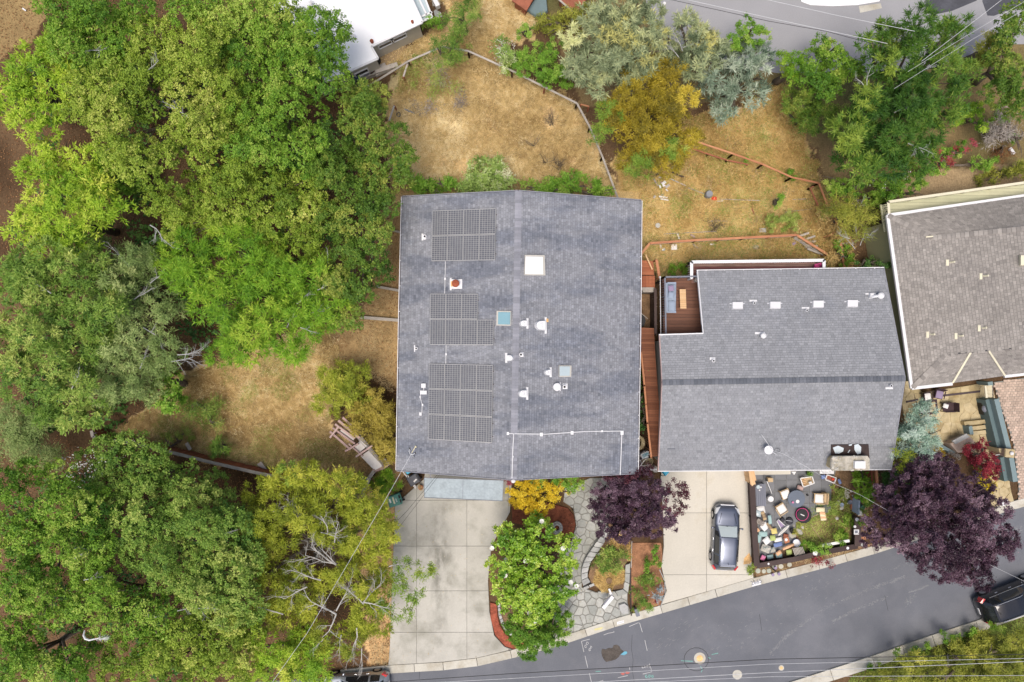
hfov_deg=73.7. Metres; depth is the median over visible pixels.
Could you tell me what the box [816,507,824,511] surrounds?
cushion
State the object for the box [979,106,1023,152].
dry brush
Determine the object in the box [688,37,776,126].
acacia tree
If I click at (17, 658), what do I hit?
oak tree
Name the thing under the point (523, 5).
red roof shed
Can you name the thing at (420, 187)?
shrub
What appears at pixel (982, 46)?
shrub
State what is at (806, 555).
plank wall
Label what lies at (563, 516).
mulch bed
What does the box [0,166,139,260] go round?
bay tree
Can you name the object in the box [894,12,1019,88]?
power cable
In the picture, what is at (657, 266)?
handrail
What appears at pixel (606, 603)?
mailbox
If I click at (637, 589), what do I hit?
bed grass
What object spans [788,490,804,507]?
round table
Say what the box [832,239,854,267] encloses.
hedge plant
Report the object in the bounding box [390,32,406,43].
window
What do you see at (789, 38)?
road
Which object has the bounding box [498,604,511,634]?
brick edging
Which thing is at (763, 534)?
cushion
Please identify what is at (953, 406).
chair
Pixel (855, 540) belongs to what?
plank wall
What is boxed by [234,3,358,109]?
oak tree
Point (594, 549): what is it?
stone wall
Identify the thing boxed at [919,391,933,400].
chair
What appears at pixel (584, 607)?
flagstone path
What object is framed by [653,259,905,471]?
house
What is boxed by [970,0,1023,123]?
oak tree
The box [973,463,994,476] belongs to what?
flax plant
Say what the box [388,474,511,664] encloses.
concrete driveway
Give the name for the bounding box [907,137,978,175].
rose bush
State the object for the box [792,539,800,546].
round tray
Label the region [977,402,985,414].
grill
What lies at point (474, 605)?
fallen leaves
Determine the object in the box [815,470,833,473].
outdoor sink
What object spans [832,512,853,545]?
shrub
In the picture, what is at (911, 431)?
cedar tree
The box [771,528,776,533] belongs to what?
cushion
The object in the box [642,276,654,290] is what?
landing
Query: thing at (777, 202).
bush
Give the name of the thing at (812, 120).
shrub
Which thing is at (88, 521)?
oak tree
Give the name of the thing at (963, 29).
power cable
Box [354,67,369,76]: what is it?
window
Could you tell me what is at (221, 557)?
oak tree
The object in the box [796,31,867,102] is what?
laurel tree
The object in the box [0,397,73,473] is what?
tree
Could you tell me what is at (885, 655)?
kerb
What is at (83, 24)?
oak tree
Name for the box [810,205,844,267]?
dry brush
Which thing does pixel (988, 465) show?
maple bush
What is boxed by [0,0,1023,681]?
ground
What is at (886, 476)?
shrub
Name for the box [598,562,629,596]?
paving edge
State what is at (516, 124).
dry grass
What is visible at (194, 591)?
fallen leaves
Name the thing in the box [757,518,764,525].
cushion
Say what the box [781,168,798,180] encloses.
shrub
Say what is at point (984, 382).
planter wall
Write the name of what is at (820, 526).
patio grass
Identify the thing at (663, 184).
debris heap
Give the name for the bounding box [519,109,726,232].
dry weeds
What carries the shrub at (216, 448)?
on the ground at (954, 178)
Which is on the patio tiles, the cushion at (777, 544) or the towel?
the cushion at (777, 544)
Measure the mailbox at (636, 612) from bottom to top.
1.150 m
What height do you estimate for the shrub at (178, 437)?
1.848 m
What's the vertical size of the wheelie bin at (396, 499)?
1.225 m
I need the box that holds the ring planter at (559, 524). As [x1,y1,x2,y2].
[551,521,562,534]
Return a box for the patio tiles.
[755,471,835,557]
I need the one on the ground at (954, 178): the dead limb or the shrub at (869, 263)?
the shrub at (869, 263)
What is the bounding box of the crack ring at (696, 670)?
[684,648,708,670]
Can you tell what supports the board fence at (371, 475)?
on the ground at (954, 178)
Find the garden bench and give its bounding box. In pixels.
[791,546,804,555]
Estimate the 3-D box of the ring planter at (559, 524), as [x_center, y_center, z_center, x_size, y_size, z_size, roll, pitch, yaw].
[3.281,13.636,49.770,0.845,0.300,0.972,0,90,0]
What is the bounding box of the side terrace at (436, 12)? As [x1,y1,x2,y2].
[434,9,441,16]
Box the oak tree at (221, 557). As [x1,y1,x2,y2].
[98,486,270,633]
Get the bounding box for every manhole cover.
[694,653,705,663]
[733,670,741,678]
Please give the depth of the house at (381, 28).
47.40 m
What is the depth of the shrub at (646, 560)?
49.08 m
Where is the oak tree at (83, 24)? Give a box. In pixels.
[28,0,159,78]
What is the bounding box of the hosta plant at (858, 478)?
[851,470,872,503]
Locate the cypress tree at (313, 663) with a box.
[232,619,335,681]
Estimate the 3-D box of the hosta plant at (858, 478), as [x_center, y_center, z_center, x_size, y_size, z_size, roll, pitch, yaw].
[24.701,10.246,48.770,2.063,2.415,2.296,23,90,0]
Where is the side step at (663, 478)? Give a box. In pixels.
[660,475,665,485]
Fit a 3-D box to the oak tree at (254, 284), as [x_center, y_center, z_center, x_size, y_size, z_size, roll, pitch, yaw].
[-16.548,-3.720,45.331,10.981,9.587,12.706,-32,90,0]
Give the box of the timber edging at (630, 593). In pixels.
[630,568,631,615]
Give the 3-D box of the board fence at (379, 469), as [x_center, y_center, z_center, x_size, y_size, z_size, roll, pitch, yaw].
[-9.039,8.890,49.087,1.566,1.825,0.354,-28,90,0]
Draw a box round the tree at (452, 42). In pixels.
[428,23,472,73]
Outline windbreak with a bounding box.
[852,497,859,513]
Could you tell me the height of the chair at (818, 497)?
0.820 m
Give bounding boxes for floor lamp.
[765,478,773,501]
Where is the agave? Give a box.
[647,583,664,602]
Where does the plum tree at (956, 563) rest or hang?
on the ground at (954, 178)
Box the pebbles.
[840,487,853,503]
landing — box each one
[642,260,653,275]
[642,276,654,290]
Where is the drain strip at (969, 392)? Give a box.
[943,390,979,396]
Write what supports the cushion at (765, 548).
on the patio tiles
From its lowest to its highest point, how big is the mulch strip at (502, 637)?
0.110 m
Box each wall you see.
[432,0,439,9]
[581,525,609,585]
[583,583,593,589]
[744,471,755,485]
[747,482,759,565]
[757,543,857,567]
[851,513,860,546]
[864,470,872,490]
[873,470,878,492]
[939,445,955,453]
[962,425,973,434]
[976,381,992,385]
[976,397,1017,481]
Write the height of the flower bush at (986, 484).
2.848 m
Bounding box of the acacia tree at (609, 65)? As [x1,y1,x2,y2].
[556,0,677,100]
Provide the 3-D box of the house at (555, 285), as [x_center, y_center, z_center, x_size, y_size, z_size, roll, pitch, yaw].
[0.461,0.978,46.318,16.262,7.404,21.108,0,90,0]
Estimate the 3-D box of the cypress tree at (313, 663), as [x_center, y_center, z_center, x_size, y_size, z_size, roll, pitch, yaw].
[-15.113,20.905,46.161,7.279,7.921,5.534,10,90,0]
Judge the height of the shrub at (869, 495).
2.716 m
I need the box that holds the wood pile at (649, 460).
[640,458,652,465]
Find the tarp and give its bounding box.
[527,0,547,16]
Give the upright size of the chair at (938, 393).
0.820 m
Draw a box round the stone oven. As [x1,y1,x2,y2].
[943,433,974,452]
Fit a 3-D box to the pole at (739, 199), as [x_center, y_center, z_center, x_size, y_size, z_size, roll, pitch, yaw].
[16.641,-10.309,49.860,2.869,0.050,0.050,2,90,0]
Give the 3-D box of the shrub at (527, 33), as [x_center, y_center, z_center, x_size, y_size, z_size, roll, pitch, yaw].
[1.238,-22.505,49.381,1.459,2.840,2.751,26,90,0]
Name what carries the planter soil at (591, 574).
on the ground at (954, 178)
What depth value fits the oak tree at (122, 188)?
45.97 m
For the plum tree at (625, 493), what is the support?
on the ground at (954, 178)
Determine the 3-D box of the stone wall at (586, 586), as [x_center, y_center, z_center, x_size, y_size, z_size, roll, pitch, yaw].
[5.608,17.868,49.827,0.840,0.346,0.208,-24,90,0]
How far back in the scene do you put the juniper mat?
48.96 m
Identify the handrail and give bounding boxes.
[653,259,660,279]
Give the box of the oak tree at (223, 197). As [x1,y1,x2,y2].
[139,154,337,260]
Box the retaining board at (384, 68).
[323,62,397,95]
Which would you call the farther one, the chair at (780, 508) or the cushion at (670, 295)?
the chair at (780, 508)
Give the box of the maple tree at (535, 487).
[505,477,586,517]
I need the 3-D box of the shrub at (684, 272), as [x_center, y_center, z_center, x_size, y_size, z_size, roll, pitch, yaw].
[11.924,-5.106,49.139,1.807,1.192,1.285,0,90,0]
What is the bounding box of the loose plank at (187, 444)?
[185,442,191,449]
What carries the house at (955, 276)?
on the ground at (954, 178)
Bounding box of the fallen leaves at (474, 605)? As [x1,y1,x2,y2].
[400,481,600,660]
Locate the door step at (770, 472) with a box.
[754,471,790,474]
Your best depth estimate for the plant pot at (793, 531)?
49.54 m
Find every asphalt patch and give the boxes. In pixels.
[859,3,881,12]
[925,0,1023,15]
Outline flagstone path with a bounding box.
[552,478,630,637]
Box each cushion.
[668,285,673,290]
[668,291,673,298]
[757,506,765,512]
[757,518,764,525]
[759,531,766,536]
[760,522,768,530]
[761,511,766,519]
[761,544,770,552]
[762,536,770,544]
[768,515,771,523]
[770,535,775,540]
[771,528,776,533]
[774,542,782,546]
[786,549,791,554]
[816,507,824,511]
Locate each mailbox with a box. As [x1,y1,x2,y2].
[601,588,613,609]
[633,605,639,616]
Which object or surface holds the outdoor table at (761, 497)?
on the patio tiles
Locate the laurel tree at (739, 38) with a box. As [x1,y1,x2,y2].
[726,11,772,54]
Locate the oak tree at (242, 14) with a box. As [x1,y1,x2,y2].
[162,0,309,73]
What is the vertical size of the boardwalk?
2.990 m
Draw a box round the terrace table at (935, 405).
[927,399,938,414]
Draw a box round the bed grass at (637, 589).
[633,574,644,604]
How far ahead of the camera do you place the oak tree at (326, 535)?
43.96 m
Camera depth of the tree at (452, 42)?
46.72 m
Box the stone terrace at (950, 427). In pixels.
[902,381,1013,506]
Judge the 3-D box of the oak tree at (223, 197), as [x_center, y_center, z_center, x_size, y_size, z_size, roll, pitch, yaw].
[-17.680,-8.555,45.364,12.783,9.559,6.835,0,90,0]
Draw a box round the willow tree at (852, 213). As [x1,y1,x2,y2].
[817,187,882,248]
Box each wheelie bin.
[387,490,404,507]
[406,473,422,486]
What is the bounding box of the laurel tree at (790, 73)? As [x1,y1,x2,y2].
[771,48,806,86]
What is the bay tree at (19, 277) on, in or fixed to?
on the ground at (954, 178)
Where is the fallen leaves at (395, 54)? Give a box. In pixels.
[379,43,426,64]
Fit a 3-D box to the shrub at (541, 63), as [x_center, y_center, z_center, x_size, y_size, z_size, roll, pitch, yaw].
[1.982,-19.560,48.287,5.805,3.799,3.799,0,90,0]
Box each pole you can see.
[666,231,715,233]
[720,199,759,200]
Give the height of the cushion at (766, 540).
0.188 m
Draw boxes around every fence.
[90,428,296,479]
[361,470,375,495]
[368,47,618,197]
[375,462,393,471]
[388,63,407,123]
[642,234,827,256]
[649,289,656,334]
[687,142,827,208]
[823,218,845,267]
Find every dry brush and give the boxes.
[407,66,469,117]
[533,0,595,37]
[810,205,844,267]
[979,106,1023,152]
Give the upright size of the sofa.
0.670 m
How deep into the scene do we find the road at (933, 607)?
50.00 m
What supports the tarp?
on the dry grass at (516, 124)
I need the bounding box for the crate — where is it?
[800,476,814,487]
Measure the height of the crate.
0.440 m
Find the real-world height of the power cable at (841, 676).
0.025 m
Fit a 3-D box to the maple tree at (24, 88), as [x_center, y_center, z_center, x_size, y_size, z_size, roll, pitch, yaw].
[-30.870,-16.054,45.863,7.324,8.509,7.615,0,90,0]
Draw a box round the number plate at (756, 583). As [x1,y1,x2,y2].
[751,579,761,586]
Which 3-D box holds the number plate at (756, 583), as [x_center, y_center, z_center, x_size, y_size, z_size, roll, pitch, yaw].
[17.852,17.650,49.855,0.800,0.009,0.414,-16,90,0]
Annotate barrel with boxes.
[704,190,712,198]
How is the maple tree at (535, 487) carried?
on the ground at (954, 178)
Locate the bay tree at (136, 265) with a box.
[66,236,210,408]
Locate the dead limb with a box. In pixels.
[83,630,108,641]
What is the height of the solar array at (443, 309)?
1.237 m
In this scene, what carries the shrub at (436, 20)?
on the ground at (954, 178)
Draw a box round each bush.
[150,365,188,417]
[308,357,376,419]
[340,385,395,468]
[367,467,403,498]
[501,601,574,661]
[772,192,785,210]
[810,555,835,568]
[867,620,1007,675]
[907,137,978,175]
[961,437,1004,480]
[973,157,1023,186]
[976,471,997,494]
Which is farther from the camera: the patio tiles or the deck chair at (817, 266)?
the patio tiles
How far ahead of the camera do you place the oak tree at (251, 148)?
41.08 m
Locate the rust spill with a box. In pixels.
[744,553,751,563]
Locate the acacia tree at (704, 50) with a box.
[661,3,735,86]
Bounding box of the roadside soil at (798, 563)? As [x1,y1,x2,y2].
[754,543,871,576]
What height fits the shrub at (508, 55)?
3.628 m
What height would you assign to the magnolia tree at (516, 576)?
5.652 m
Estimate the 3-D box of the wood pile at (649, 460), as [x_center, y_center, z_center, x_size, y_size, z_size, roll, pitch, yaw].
[9.652,8.809,49.500,1.166,0.120,0.511,-9,90,0]
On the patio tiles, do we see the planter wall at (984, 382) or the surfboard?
the surfboard
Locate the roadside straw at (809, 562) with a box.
[759,546,872,575]
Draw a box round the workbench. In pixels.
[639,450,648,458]
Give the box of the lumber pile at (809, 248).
[793,232,819,254]
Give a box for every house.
[274,0,432,86]
[396,190,641,500]
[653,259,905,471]
[865,181,1023,389]
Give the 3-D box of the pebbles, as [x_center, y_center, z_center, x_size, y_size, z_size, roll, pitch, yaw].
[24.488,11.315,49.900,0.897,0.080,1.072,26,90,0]
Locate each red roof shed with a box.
[512,0,533,15]
[558,0,585,16]
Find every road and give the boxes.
[259,507,1023,681]
[646,0,1023,72]
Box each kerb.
[340,498,1023,672]
[790,616,1023,681]
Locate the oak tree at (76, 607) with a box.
[42,526,201,663]
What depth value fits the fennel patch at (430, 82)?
48.88 m
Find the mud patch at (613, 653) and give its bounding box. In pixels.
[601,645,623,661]
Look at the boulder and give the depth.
49.72 m
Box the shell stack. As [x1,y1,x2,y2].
[820,512,826,520]
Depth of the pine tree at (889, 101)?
42.34 m
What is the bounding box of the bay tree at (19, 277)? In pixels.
[0,225,133,435]
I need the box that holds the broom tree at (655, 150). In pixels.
[585,52,706,183]
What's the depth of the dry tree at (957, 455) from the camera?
49.17 m
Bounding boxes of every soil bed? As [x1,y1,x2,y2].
[500,584,549,636]
[631,542,663,611]
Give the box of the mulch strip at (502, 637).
[490,602,523,648]
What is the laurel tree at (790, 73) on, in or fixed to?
on the ground at (954, 178)
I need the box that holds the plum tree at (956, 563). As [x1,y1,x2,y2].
[858,450,1023,593]
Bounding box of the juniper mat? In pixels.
[588,544,631,576]
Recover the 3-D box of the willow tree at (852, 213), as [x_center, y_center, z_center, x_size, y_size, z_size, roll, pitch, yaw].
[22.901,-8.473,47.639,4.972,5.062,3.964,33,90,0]
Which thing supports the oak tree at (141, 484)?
on the ground at (954, 178)
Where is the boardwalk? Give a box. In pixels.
[640,328,658,457]
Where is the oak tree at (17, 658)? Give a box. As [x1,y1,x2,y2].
[0,613,110,681]
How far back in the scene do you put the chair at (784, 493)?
49.42 m
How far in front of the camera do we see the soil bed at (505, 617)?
49.91 m
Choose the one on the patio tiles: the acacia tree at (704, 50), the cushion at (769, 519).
the cushion at (769, 519)
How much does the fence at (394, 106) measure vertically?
1.075 m
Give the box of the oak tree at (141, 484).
[62,427,245,531]
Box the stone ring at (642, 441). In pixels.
[639,435,644,449]
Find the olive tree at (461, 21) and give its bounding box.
[440,0,482,37]
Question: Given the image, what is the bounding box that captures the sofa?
[664,282,675,312]
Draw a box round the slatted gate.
[984,385,993,397]
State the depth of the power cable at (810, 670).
41.79 m
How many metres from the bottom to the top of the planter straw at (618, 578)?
0.190 m
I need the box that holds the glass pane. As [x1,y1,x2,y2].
[257,462,265,468]
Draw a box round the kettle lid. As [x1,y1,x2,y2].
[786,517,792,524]
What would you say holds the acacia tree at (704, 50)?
on the ground at (954, 178)
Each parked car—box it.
[323,668,389,681]
[709,503,742,570]
[973,574,1023,624]
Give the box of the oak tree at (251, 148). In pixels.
[219,79,332,182]
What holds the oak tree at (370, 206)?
on the ground at (954, 178)
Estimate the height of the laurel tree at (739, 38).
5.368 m
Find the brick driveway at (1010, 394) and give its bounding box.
[993,378,1023,499]
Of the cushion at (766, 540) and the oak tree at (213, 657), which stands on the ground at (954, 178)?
the oak tree at (213, 657)
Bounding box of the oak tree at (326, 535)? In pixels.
[238,457,439,676]
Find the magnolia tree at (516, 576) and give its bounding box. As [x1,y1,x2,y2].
[483,509,581,629]
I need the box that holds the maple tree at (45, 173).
[10,131,117,198]
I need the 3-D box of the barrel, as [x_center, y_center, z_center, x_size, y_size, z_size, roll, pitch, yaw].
[14.300,-10.662,49.690,0.540,0.620,0.532,0,90,0]
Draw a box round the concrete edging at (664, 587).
[659,569,664,605]
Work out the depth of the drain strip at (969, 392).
49.88 m
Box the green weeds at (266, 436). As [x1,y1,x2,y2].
[138,327,358,473]
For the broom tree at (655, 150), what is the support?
on the ground at (954, 178)
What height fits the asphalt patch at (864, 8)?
0.001 m
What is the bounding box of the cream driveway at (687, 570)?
[661,471,752,603]
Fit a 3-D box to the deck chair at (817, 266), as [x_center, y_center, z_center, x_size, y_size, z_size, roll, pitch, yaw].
[20.924,-5.060,46.781,0.724,0.837,0.529,0,90,0]
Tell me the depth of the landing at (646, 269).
48.40 m
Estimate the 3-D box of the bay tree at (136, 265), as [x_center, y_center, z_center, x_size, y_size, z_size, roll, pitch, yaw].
[-24.517,-1.141,45.988,10.592,8.287,12.028,0,90,0]
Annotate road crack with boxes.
[419,598,887,678]
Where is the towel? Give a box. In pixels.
[782,543,793,549]
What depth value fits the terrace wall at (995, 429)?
48.90 m
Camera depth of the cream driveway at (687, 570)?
49.90 m
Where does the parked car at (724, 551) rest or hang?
on the cream driveway at (687, 570)
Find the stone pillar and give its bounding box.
[986,446,1014,457]
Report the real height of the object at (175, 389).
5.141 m
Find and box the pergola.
[329,417,388,470]
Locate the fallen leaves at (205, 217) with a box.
[0,0,398,424]
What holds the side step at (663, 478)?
on the ground at (954, 178)
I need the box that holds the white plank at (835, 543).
[821,539,849,546]
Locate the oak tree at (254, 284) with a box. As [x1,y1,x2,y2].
[148,208,356,372]
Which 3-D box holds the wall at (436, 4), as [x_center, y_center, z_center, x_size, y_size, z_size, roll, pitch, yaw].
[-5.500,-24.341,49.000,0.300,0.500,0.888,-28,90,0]
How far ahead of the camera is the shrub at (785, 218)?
48.99 m
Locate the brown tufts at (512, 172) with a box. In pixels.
[124,62,851,477]
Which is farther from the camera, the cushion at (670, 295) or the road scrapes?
the road scrapes
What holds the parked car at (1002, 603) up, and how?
on the road at (933, 607)
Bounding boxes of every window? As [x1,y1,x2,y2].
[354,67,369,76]
[378,39,394,49]
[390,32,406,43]
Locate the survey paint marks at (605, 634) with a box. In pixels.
[581,623,650,681]
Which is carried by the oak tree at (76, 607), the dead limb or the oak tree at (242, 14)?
the dead limb
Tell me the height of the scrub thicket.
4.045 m
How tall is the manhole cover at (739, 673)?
0.018 m
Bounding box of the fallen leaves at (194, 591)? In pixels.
[0,432,390,681]
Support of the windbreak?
on the brick edge
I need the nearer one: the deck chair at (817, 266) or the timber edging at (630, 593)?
the deck chair at (817, 266)
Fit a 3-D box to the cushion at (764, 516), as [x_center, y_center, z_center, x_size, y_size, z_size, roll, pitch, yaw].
[18.295,12.705,49.615,0.325,0.191,0.666,-21,90,0]
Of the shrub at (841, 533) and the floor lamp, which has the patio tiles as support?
the floor lamp
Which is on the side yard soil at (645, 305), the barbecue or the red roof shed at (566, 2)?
the barbecue
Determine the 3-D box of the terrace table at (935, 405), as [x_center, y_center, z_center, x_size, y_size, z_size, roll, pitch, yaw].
[30.423,4.766,49.594,0.757,0.612,1.046,-8,90,0]
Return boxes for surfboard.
[778,525,788,535]
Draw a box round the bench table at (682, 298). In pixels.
[678,289,685,308]
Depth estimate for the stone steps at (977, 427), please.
49.70 m
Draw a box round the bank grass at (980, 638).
[849,617,1023,681]
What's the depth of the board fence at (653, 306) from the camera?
48.32 m
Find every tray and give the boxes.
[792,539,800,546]
[825,474,836,482]
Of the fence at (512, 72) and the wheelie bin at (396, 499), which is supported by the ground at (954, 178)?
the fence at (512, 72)
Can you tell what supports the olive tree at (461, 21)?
on the ground at (954, 178)
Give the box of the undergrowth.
[0,33,360,681]
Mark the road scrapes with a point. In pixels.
(896, 579)
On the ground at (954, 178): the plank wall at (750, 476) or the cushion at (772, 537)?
the plank wall at (750, 476)
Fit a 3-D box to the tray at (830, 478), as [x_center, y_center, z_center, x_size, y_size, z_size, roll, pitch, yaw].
[23.148,10.015,49.725,0.756,0.350,0.465,21,90,0]
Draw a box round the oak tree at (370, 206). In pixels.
[308,75,420,332]
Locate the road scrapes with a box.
[646,526,1022,666]
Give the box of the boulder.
[618,602,628,613]
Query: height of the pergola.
2.820 m
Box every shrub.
[156,426,196,447]
[176,391,230,435]
[203,434,231,460]
[407,172,457,194]
[421,13,443,30]
[454,152,518,192]
[487,33,522,74]
[499,35,577,91]
[514,20,534,40]
[517,167,615,196]
[629,571,663,613]
[639,370,648,433]
[643,544,663,573]
[667,263,689,275]
[746,562,755,574]
[764,208,801,233]
[778,84,856,136]
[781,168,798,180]
[798,539,832,556]
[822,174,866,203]
[827,484,845,515]
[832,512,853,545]
[854,255,891,268]
[858,504,868,526]
[859,470,879,506]
[862,169,928,208]
[881,465,909,494]
[922,153,999,177]
[952,98,989,132]
[964,28,1012,68]
[985,140,1019,166]
[988,111,1022,157]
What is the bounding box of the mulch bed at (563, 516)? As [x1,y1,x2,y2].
[512,501,575,544]
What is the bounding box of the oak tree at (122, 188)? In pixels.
[66,49,149,201]
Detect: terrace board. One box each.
[361,316,397,321]
[376,285,398,291]
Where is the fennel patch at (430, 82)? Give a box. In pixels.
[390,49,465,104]
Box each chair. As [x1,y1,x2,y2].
[773,501,787,517]
[777,519,785,529]
[779,487,789,499]
[812,492,828,504]
[814,263,821,267]
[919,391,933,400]
[932,388,947,399]
[941,402,959,412]
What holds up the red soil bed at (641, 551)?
on the ground at (954, 178)
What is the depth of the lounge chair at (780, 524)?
49.70 m
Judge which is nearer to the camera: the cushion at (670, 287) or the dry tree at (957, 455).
the cushion at (670, 287)
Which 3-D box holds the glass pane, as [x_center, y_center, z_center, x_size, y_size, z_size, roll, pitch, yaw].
[-18.207,9.161,49.670,0.432,0.060,0.714,-36,90,0]
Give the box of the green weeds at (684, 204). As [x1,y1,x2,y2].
[391,50,848,268]
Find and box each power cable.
[273,455,410,680]
[392,654,1023,681]
[450,658,1023,681]
[600,661,1023,681]
[658,675,1023,681]
[674,0,887,47]
[690,0,887,43]
[770,0,911,30]
[772,450,1022,580]
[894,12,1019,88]
[909,2,1022,70]
[922,0,1000,60]
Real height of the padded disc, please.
0.375 m
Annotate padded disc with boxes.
[795,507,811,522]
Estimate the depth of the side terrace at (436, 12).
49.95 m
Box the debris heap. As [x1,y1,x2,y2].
[653,172,669,198]
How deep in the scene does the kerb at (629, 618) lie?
49.87 m
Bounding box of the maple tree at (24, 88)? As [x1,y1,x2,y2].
[0,29,80,141]
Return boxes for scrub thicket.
[863,626,1023,681]
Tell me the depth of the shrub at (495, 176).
47.42 m
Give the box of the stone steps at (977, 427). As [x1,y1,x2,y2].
[960,419,1007,482]
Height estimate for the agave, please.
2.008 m
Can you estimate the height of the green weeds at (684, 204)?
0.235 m
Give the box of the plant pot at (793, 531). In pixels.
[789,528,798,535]
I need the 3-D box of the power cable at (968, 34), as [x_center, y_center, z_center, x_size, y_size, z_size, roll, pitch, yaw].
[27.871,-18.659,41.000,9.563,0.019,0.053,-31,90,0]
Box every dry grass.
[113,325,359,476]
[298,210,406,665]
[385,0,618,198]
[615,84,854,273]
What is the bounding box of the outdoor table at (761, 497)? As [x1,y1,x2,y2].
[755,482,765,505]
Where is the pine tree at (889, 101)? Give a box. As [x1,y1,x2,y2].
[822,0,985,188]
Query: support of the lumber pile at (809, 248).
on the dry grass at (765, 185)
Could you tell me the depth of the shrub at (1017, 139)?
48.62 m
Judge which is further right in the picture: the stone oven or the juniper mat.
the stone oven
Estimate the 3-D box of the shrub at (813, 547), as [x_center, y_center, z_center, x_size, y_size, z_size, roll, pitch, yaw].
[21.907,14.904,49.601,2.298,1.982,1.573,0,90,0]
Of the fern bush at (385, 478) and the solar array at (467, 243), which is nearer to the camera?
the solar array at (467, 243)
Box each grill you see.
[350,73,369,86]
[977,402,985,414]
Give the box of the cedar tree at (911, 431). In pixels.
[887,395,943,473]
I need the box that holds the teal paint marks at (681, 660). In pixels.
[596,653,717,677]
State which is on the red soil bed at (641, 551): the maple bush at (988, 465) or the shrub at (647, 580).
the shrub at (647, 580)
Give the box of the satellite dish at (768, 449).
[761,434,779,453]
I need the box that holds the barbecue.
[641,313,647,326]
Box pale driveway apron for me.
[801,0,879,5]
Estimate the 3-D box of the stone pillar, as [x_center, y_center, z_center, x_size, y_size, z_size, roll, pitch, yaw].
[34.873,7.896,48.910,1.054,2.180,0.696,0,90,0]
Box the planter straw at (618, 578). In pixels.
[593,529,631,592]
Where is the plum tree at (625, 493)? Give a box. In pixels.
[586,454,690,546]
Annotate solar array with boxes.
[428,364,493,442]
[430,294,493,344]
[432,208,496,260]
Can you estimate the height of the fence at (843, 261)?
1.100 m
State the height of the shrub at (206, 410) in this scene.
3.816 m
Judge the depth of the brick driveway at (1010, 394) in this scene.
49.90 m
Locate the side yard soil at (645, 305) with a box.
[641,294,653,327]
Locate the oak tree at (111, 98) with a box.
[58,9,261,193]
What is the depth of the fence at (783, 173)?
48.67 m
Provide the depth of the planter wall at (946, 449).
49.40 m
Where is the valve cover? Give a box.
[606,578,611,583]
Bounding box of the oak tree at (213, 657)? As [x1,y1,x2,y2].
[93,600,267,681]
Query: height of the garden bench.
0.620 m
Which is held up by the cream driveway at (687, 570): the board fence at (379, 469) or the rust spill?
the rust spill
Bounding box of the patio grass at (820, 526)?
[796,489,853,552]
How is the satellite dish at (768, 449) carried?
attached to the house at (799, 361)
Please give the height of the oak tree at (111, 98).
11.636 m
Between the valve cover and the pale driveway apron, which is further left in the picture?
the valve cover
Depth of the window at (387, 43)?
48.51 m
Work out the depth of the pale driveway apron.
49.94 m
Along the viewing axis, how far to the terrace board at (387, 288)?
49.70 m
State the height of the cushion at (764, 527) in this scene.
0.194 m
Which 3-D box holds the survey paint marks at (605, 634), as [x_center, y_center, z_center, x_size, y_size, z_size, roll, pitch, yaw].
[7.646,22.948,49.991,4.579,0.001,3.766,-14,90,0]
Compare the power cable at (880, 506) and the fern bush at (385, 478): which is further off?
the fern bush at (385, 478)
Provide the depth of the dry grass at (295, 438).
49.93 m
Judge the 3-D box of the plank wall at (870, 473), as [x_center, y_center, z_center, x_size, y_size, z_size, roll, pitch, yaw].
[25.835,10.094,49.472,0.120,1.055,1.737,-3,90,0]
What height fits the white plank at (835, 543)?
0.080 m
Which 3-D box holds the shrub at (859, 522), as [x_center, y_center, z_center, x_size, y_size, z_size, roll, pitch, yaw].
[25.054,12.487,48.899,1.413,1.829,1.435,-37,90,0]
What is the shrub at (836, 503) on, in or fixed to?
on the ground at (954, 178)
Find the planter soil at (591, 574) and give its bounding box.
[588,524,630,589]
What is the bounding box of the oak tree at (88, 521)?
[0,456,124,633]
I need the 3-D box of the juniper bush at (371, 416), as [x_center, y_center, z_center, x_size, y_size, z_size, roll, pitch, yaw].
[-9.258,5.987,48.096,4.170,4.036,6.297,-36,90,0]
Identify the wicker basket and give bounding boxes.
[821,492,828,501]

